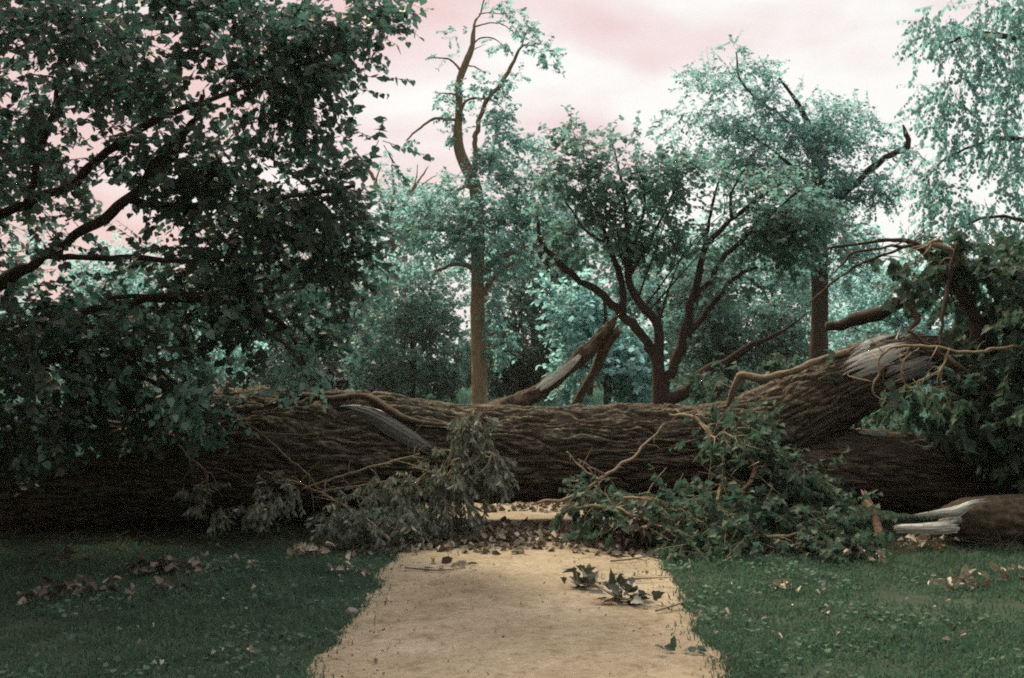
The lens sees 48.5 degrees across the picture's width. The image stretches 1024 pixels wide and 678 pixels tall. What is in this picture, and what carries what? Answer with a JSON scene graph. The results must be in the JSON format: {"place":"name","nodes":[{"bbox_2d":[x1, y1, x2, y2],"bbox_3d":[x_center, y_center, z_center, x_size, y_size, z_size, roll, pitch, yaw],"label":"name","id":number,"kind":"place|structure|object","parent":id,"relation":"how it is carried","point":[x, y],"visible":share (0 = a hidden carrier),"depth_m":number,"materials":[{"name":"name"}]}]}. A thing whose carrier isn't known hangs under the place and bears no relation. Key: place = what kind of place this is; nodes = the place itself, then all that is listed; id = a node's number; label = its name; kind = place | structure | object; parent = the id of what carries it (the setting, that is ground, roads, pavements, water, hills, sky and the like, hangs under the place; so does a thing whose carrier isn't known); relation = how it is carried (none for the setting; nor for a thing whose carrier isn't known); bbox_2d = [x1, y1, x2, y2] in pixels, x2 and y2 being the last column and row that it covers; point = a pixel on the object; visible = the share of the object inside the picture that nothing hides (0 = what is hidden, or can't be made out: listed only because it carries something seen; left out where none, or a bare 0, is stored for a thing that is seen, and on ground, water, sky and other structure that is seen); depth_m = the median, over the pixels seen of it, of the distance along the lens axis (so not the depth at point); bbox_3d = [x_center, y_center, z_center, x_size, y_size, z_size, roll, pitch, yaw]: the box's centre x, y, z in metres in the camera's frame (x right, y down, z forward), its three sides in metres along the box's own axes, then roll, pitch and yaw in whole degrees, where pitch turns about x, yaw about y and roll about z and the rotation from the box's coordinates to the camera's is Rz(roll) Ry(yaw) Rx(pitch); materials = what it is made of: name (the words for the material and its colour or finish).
{"place":"outdoors","nodes":[
{"label":"outdoors","id":0,"kind":"place"},
{"bbox_2d":[0,385,950,433],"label":"meadow grass","id":1,"kind":"structure","parent":0,"point":[598,394],"depth_m":41.82,"materials":[{"name":"green plant"}]},
{"bbox_2d":[0,363,1023,677],"bbox_3d":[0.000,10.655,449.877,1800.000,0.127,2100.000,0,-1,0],"label":"ground","id":2,"kind":"structure","parent":0,"point":[888,595],"depth_m":7.07,"materials":[{"name":"green plant"}]},
{"bbox_2d":[16,576,76,604],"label":"dead leaf clump","id":3,"kind":"object","parent":2,"relation":"on","point":[47,583],"visible":0.98,"depth_m":7.41,"materials":[{"name":"brown plant"}]},
{"bbox_2d":[5,300,105,370],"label":"shrub","id":4,"kind":"object","parent":2,"relation":"on","point":[76,310],"depth_m":58.86,"materials":[{"name":"green plant"}]},
{"bbox_2d":[29,544,89,563],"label":"dead leaf clump","id":5,"kind":"object","parent":2,"relation":"on","point":[67,550],"visible":0.97,"depth_m":8.70,"materials":[{"name":"brown plant"}]},
{"bbox_2d":[32,574,130,596],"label":"dead leaf clump","id":6,"kind":"object","parent":2,"relation":"on","point":[81,581],"visible":0.83,"depth_m":7.56,"materials":[{"name":"brown plant"}]},
{"bbox_2d":[0,227,268,383],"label":"pale tree","id":7,"kind":"object","parent":2,"relation":"on","point":[132,289],"visible":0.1,"depth_m":37.42,"materials":[{"name":"green plant"}]},
{"bbox_2d":[105,555,186,575],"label":"dead leaf clump","id":8,"kind":"object","parent":2,"relation":"on","point":[135,568],"visible":0.95,"depth_m":8.25,"materials":[{"name":"brown plant"}]},
{"bbox_2d":[130,576,192,594],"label":"dead leaf clump","id":9,"kind":"object","parent":2,"relation":"on","point":[167,582],"visible":0.85,"depth_m":7.51,"materials":[{"name":"brown plant"}]},
{"bbox_2d":[138,557,202,575],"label":"dead leaf clump","id":10,"kind":"object","parent":2,"relation":"on","point":[192,561],"visible":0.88,"depth_m":8.31,"materials":[{"name":"brown plant"}]},
{"bbox_2d":[102,315,282,388],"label":"shrub","id":11,"kind":"object","parent":2,"relation":"on","point":[180,377],"visible":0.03,"depth_m":60.97,"materials":[{"name":"green plant"}]},
{"bbox_2d":[172,434,255,539],"bbox_3d":[-2.583,1.261,9.720,0.800,0.884,0.536,-1,-1,25],"label":"wilted brush","id":12,"kind":"object","parent":2,"relation":"on","point":[215,522],"visible":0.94,"depth_m":9.74,"materials":[{"name":"green plant"}]},
{"bbox_2d":[173,550,257,569],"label":"dead leaf clump","id":13,"kind":"object","parent":2,"relation":"on","point":[235,557],"visible":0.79,"depth_m":8.50,"materials":[{"name":"brown plant"}]},
{"bbox_2d":[0,0,434,498],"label":"linden tree","id":14,"kind":"object","parent":2,"relation":"on","point":[239,293],"visible":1,"depth_m":8.77,"materials":[{"name":"green plant"}]},
{"bbox_2d":[188,231,378,387],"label":"broad tree","id":15,"kind":"object","parent":2,"relation":"on","point":[229,385],"visible":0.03,"depth_m":47.63,"materials":[{"name":"green plant"}]},
{"bbox_2d":[287,541,340,557],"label":"dead leaf clump","id":16,"kind":"object","parent":2,"relation":"on","point":[304,547],"visible":0.93,"depth_m":9.02,"materials":[{"name":"brown plant"}]},
{"bbox_2d":[236,286,395,392],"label":"dark shrub","id":17,"kind":"object","parent":2,"relation":"on","point":[338,374],"visible":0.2,"depth_m":43.00,"materials":[{"name":"green plant"}]},
{"bbox_2d":[229,419,432,535],"bbox_3d":[-1.541,1.176,9.799,1.744,0.978,0.557,0,-1,-20],"label":"wilted brush","id":18,"kind":"object","parent":2,"relation":"on","point":[255,512],"visible":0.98,"depth_m":9.60,"materials":[{"name":"green plant"}]},
{"bbox_2d":[264,462,404,549],"bbox_3d":[-1.544,1.430,9.530,1.398,0.762,0.648,-1,-1,31],"label":"wilted brush","id":19,"kind":"object","parent":2,"relation":"on","point":[336,521],"visible":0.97,"depth_m":9.36,"materials":[{"name":"green plant"}]},
{"bbox_2d":[326,553,370,574],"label":"dead leaf clump","id":20,"kind":"object","parent":2,"relation":"on","point":[339,567],"visible":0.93,"depth_m":8.28,"materials":[{"name":"brown plant"}]},
{"bbox_2d":[344,607,357,617],"bbox_3d":[-0.975,1.663,6.898,0.084,0.075,0.074,0,-1,0],"label":"stone","id":21,"kind":"object","parent":2,"relation":"on","point":[350,611],"visible":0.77,"depth_m":6.88,"materials":[{"name":"grey stone"}]},
{"bbox_2d":[315,244,406,369],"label":"pale tree","id":22,"kind":"object","parent":2,"relation":"on","point":[357,290],"visible":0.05,"depth_m":45.65,"materials":[{"name":"green plant"}]},
{"bbox_2d":[316,464,430,550],"bbox_3d":[-1.075,1.446,9.616,0.866,0.786,0.838,1,-1,-38],"label":"wilted brush","id":23,"kind":"object","parent":2,"relation":"on","point":[409,528],"visible":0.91,"depth_m":9.58,"materials":[{"name":"green plant"}]},
{"bbox_2d":[348,150,455,373],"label":"sparse tree","id":24,"kind":"object","parent":2,"relation":"on","point":[393,197],"visible":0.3,"depth_m":51.64,"materials":[{"name":"green plant"}]},
{"bbox_2d":[335,252,491,404],"bbox_3d":[-3.451,-0.190,40.006,5.562,5.945,5.226,0,-1,0],"label":"rounded shrub","id":25,"kind":"object","parent":2,"relation":"on","point":[406,323],"visible":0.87,"depth_m":38.99,"materials":[{"name":"green plant"}]},
{"bbox_2d":[386,404,518,543],"bbox_3d":[-0.511,1.297,9.856,1.153,1.455,0.896,0,-1,0],"label":"wilted bough","id":26,"kind":"object","parent":2,"relation":"on","point":[476,436],"visible":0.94,"depth_m":9.84,"materials":[{"name":"green plant"}]},
{"bbox_2d":[382,311,544,389],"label":"shrub","id":27,"kind":"object","parent":2,"relation":"on","point":[462,346],"visible":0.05,"depth_m":61.24,"materials":[{"name":"green plant"}]},
{"bbox_2d":[386,0,599,404],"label":"storm stripped tree","id":28,"kind":"object","parent":2,"relation":"on","point":[471,219],"visible":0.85,"depth_m":31.84,"materials":[{"name":"green plant"}]},
{"bbox_2d":[0,217,1023,531],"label":"fallen tree","id":29,"kind":"object","parent":2,"relation":"on","point":[968,441],"visible":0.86,"depth_m":10.54,"materials":[{"name":"brown wood"}]},
{"bbox_2d":[218,414,330,480],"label":"bare twig","id":30,"kind":"object","parent":29,"relation":"on","point":[274,445],"visible":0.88,"depth_m":9.94,"materials":[{"name":"brown wood"}]},
{"bbox_2d":[0,539,1023,677],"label":"weeds","id":31,"kind":"object","parent":2,"relation":"on","point":[59,606],"visible":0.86,"depth_m":6.77,"materials":[{"name":"green plant"}]},
{"bbox_2d":[0,500,1023,558],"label":"twig litter","id":32,"kind":"object","parent":2,"relation":"on","point":[18,530],"visible":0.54,"depth_m":9.43,"materials":[{"name":"brown plant"}]},
{"bbox_2d":[443,201,604,353],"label":"broad tree","id":33,"kind":"object","parent":2,"relation":"on","point":[547,261],"visible":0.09,"depth_m":43.74,"materials":[{"name":"green plant"}]},
{"bbox_2d":[452,252,600,404],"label":"leafy shrub","id":34,"kind":"object","parent":2,"relation":"on","point":[519,375],"visible":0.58,"depth_m":40.99,"materials":[{"name":"green plant"}]},
{"bbox_2d":[524,268,675,406],"bbox_3d":[1.971,0.280,25.079,3.425,3.736,2.892,0,-1,0],"label":"bright shrub","id":35,"kind":"object","parent":2,"relation":"on","point":[627,375],"visible":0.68,"depth_m":24.68,"materials":[{"name":"green plant"}]},
{"bbox_2d":[520,234,686,396],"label":"broad tree","id":36,"kind":"object","parent":2,"relation":"on","point":[610,277],"visible":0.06,"depth_m":49.22,"materials":[{"name":"green plant"}]},
{"bbox_2d":[547,463,706,551],"bbox_3d":[0.936,1.466,9.603,1.388,0.817,1.116,-1,-1,34],"label":"torn branch","id":37,"kind":"object","parent":2,"relation":"on","point":[594,513],"visible":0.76,"depth_m":9.56,"materials":[{"name":"green plant"}]},
{"bbox_2d":[536,424,663,523],"bbox_3d":[0.742,1.170,9.992,1.364,0.821,0.452,1,-1,-38],"label":"bare twig","id":38,"kind":"object","parent":37,"relation":"on","point":[601,477],"visible":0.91,"depth_m":9.88,"materials":[{"name":"brown wood"}]},
{"bbox_2d":[595,495,661,551],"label":"withered tuft","id":39,"kind":"object","parent":2,"relation":"on","point":[638,533],"visible":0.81,"depth_m":9.26,"materials":[{"name":"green plant"}]},
{"bbox_2d":[544,317,739,388],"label":"shrub","id":40,"kind":"object","parent":2,"relation":"on","point":[611,386],"visible":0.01,"depth_m":59.33,"materials":[{"name":"green plant"}]},
{"bbox_2d":[602,210,732,370],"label":"broad tree","id":41,"kind":"object","parent":2,"relation":"on","point":[630,304],"visible":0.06,"depth_m":47.80,"materials":[{"name":"green plant"}]},
{"bbox_2d":[511,104,865,404],"bbox_3d":[2.624,-0.801,17.058,5.287,5.492,2.332,0,-1,0],"label":"multi stemmed tree","id":42,"kind":"object","parent":2,"relation":"on","point":[776,231],"visible":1,"depth_m":16.91,"materials":[{"name":"green plant"}]},
{"bbox_2d":[632,239,811,402],"bbox_3d":[7.234,-0.358,38.065,6.836,5.846,5.075,0,-1,0],"label":"broad tree","id":43,"kind":"object","parent":2,"relation":"on","point":[715,338],"visible":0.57,"depth_m":37.34,"materials":[{"name":"green plant"}]},
{"bbox_2d":[602,467,882,570],"bbox_3d":[1.901,1.534,9.318,1.911,0.893,1.505,0,-1,-21],"label":"torn branch","id":44,"kind":"object","parent":2,"relation":"on","point":[741,524],"visible":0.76,"depth_m":9.17,"materials":[{"name":"green plant"}]},
{"bbox_2d":[669,400,797,514],"bbox_3d":[1.972,1.179,10.001,1.286,1.286,0.959,1,-1,-24],"label":"torn branch","id":45,"kind":"object","parent":44,"relation":"on","point":[727,454],"visible":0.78,"depth_m":9.93,"materials":[{"name":"green plant"}]},
{"bbox_2d":[668,212,851,329],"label":"slender tree","id":46,"kind":"object","parent":2,"relation":"on","point":[766,279],"visible":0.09,"depth_m":45.58,"materials":[{"name":"green plant"}]},
{"bbox_2d":[672,427,850,539],"bbox_3d":[2.237,1.294,9.793,1.597,1.097,1.015,1,-1,-34],"label":"torn branch","id":47,"kind":"object","parent":2,"relation":"on","point":[808,488],"visible":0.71,"depth_m":9.71,"materials":[{"name":"green plant"}]},
{"bbox_2d":[770,578,800,591],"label":"dead leaf clump","id":48,"kind":"object","parent":2,"relation":"on","point":[785,581],"visible":0.91,"depth_m":7.62,"materials":[{"name":"brown plant"}]},
{"bbox_2d":[646,29,932,359],"bbox_3d":[7.335,-3.015,30.032,7.588,10.484,3.952,0,-1,0],"label":"broken limbed tree","id":49,"kind":"object","parent":2,"relation":"on","point":[815,143],"visible":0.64,"depth_m":29.82,"materials":[{"name":"green plant"}]},
{"bbox_2d":[684,481,897,566],"bbox_3d":[2.435,1.608,9.164,2.251,0.808,1.287,1,-1,-38],"label":"torn branch","id":50,"kind":"object","parent":2,"relation":"on","point":[840,544],"visible":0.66,"depth_m":8.94,"materials":[{"name":"green plant"}]},
{"bbox_2d":[729,313,875,389],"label":"shrub","id":51,"kind":"object","parent":2,"relation":"on","point":[756,384],"visible":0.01,"depth_m":61.53,"materials":[{"name":"green plant"}]},
{"bbox_2d":[844,546,887,563],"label":"dead leaf clump","id":52,"kind":"object","parent":2,"relation":"on","point":[878,552],"visible":0.99,"depth_m":8.71,"materials":[{"name":"brown plant"}]},
{"bbox_2d":[799,211,935,357],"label":"pale tree","id":53,"kind":"object","parent":2,"relation":"on","point":[861,290],"visible":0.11,"depth_m":47.59,"materials":[{"name":"green plant"}]},
{"bbox_2d":[861,490,882,538],"bbox_3d":[3.077,1.499,9.701,0.082,0.400,0.408,0,-1,-5],"label":"broken stub","id":54,"kind":"object","parent":2,"relation":"on","point":[876,524],"visible":0.6,"depth_m":9.64,"materials":[{"name":"brown plant"}]},
{"bbox_2d":[892,534,930,546],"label":"dead leaf clump","id":55,"kind":"object","parent":2,"relation":"on","point":[923,537],"visible":0.8,"depth_m":9.41,"materials":[{"name":"brown plant"}]},
{"bbox_2d":[828,251,1023,404],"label":"pale tree","id":56,"kind":"object","parent":2,"relation":"on","point":[877,299],"visible":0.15,"depth_m":39.67,"materials":[{"name":"green plant"}]},
{"bbox_2d":[907,535,958,551],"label":"dead leaf clump","id":57,"kind":"object","parent":2,"relation":"on","point":[934,541],"visible":0.81,"depth_m":9.30,"materials":[{"name":"brown plant"}]},
{"bbox_2d":[915,316,962,386],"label":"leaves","id":58,"kind":"object","parent":2,"relation":"on","point":[948,368],"visible":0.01,"depth_m":59.10,"materials":[{"name":"green plant"}]},
{"bbox_2d":[928,572,959,590],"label":"dead leaf clump","id":59,"kind":"object","parent":2,"relation":"on","point":[948,586],"visible":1,"depth_m":7.67,"materials":[{"name":"brown plant"}]},
{"bbox_2d":[883,0,1023,305],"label":"birch tree","id":60,"kind":"object","parent":2,"relation":"on","point":[1015,38],"visible":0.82,"depth_m":14.97,"materials":[{"name":"green plant"}]},
{"bbox_2d":[894,493,1023,545],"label":"broken log","id":61,"kind":"object","parent":2,"relation":"on","point":[988,516],"visible":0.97,"depth_m":9.38,"materials":[{"name":"brown wood"}]},
{"bbox_2d":[949,564,991,589],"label":"dead leaf clump","id":62,"kind":"object","parent":2,"relation":"on","point":[962,578],"visible":0.93,"depth_m":7.76,"materials":[{"name":"brown plant"}]},
{"bbox_2d":[989,561,1023,581],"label":"dead leaf clump","id":63,"kind":"object","parent":2,"relation":"on","point":[1003,571],"visible":0.97,"depth_m":8.03,"materials":[{"name":"brown plant"}]},
{"bbox_2d":[0,0,1023,362],"label":"sky","id":64,"kind":"structure","parent":0,"point":[618,59],"materials":[{"name":"white"}]},
{"bbox_2d":[303,501,734,677],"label":"path","id":65,"kind":"structure","parent":0,"point":[550,636],"depth_m":6.68,"materials":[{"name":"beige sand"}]},
{"bbox_2d":[404,556,477,570],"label":"leaf sprig","id":66,"kind":"object","parent":65,"relation":"on","point":[447,560],"visible":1,"depth_m":8.50,"materials":[{"name":"brown plant"}]},
{"bbox_2d":[347,499,745,557],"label":"leaf litter","id":67,"kind":"object","parent":65,"relation":"on","point":[532,529],"visible":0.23,"depth_m":9.63,"materials":[{"name":"brown plant"}]},
{"bbox_2d":[560,563,603,587],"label":"leaf sprig","id":68,"kind":"object","parent":65,"relation":"on","point":[588,578],"visible":0.91,"depth_m":7.67,"materials":[{"name":"green plant"}]},
{"bbox_2d":[589,568,664,603],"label":"leaf sprig","id":69,"kind":"object","parent":65,"relation":"on","point":[617,590],"visible":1,"depth_m":7.24,"materials":[{"name":"green plant"}]},
{"bbox_2d":[610,549,658,561],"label":"leaf sprig","id":70,"kind":"object","parent":65,"relation":"on","point":[618,553],"visible":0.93,"depth_m":8.93,"materials":[{"name":"brown plant"}]},
{"bbox_2d":[601,568,671,579],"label":"leaf sprig","id":71,"kind":"object","parent":65,"relation":"on","point":[646,571],"visible":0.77,"depth_m":8.02,"materials":[{"name":"brown plant"}]},
{"bbox_2d":[618,599,706,611],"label":"leaf sprig","id":72,"kind":"object","parent":65,"relation":"on","point":[673,605],"visible":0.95,"depth_m":7.06,"materials":[{"name":"brown plant"}]},
{"bbox_2d":[655,635,706,651],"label":"leaf sprig","id":73,"kind":"object","parent":65,"relation":"on","point":[672,646],"visible":1,"depth_m":6.00,"materials":[{"name":"green plant"}]}
]}

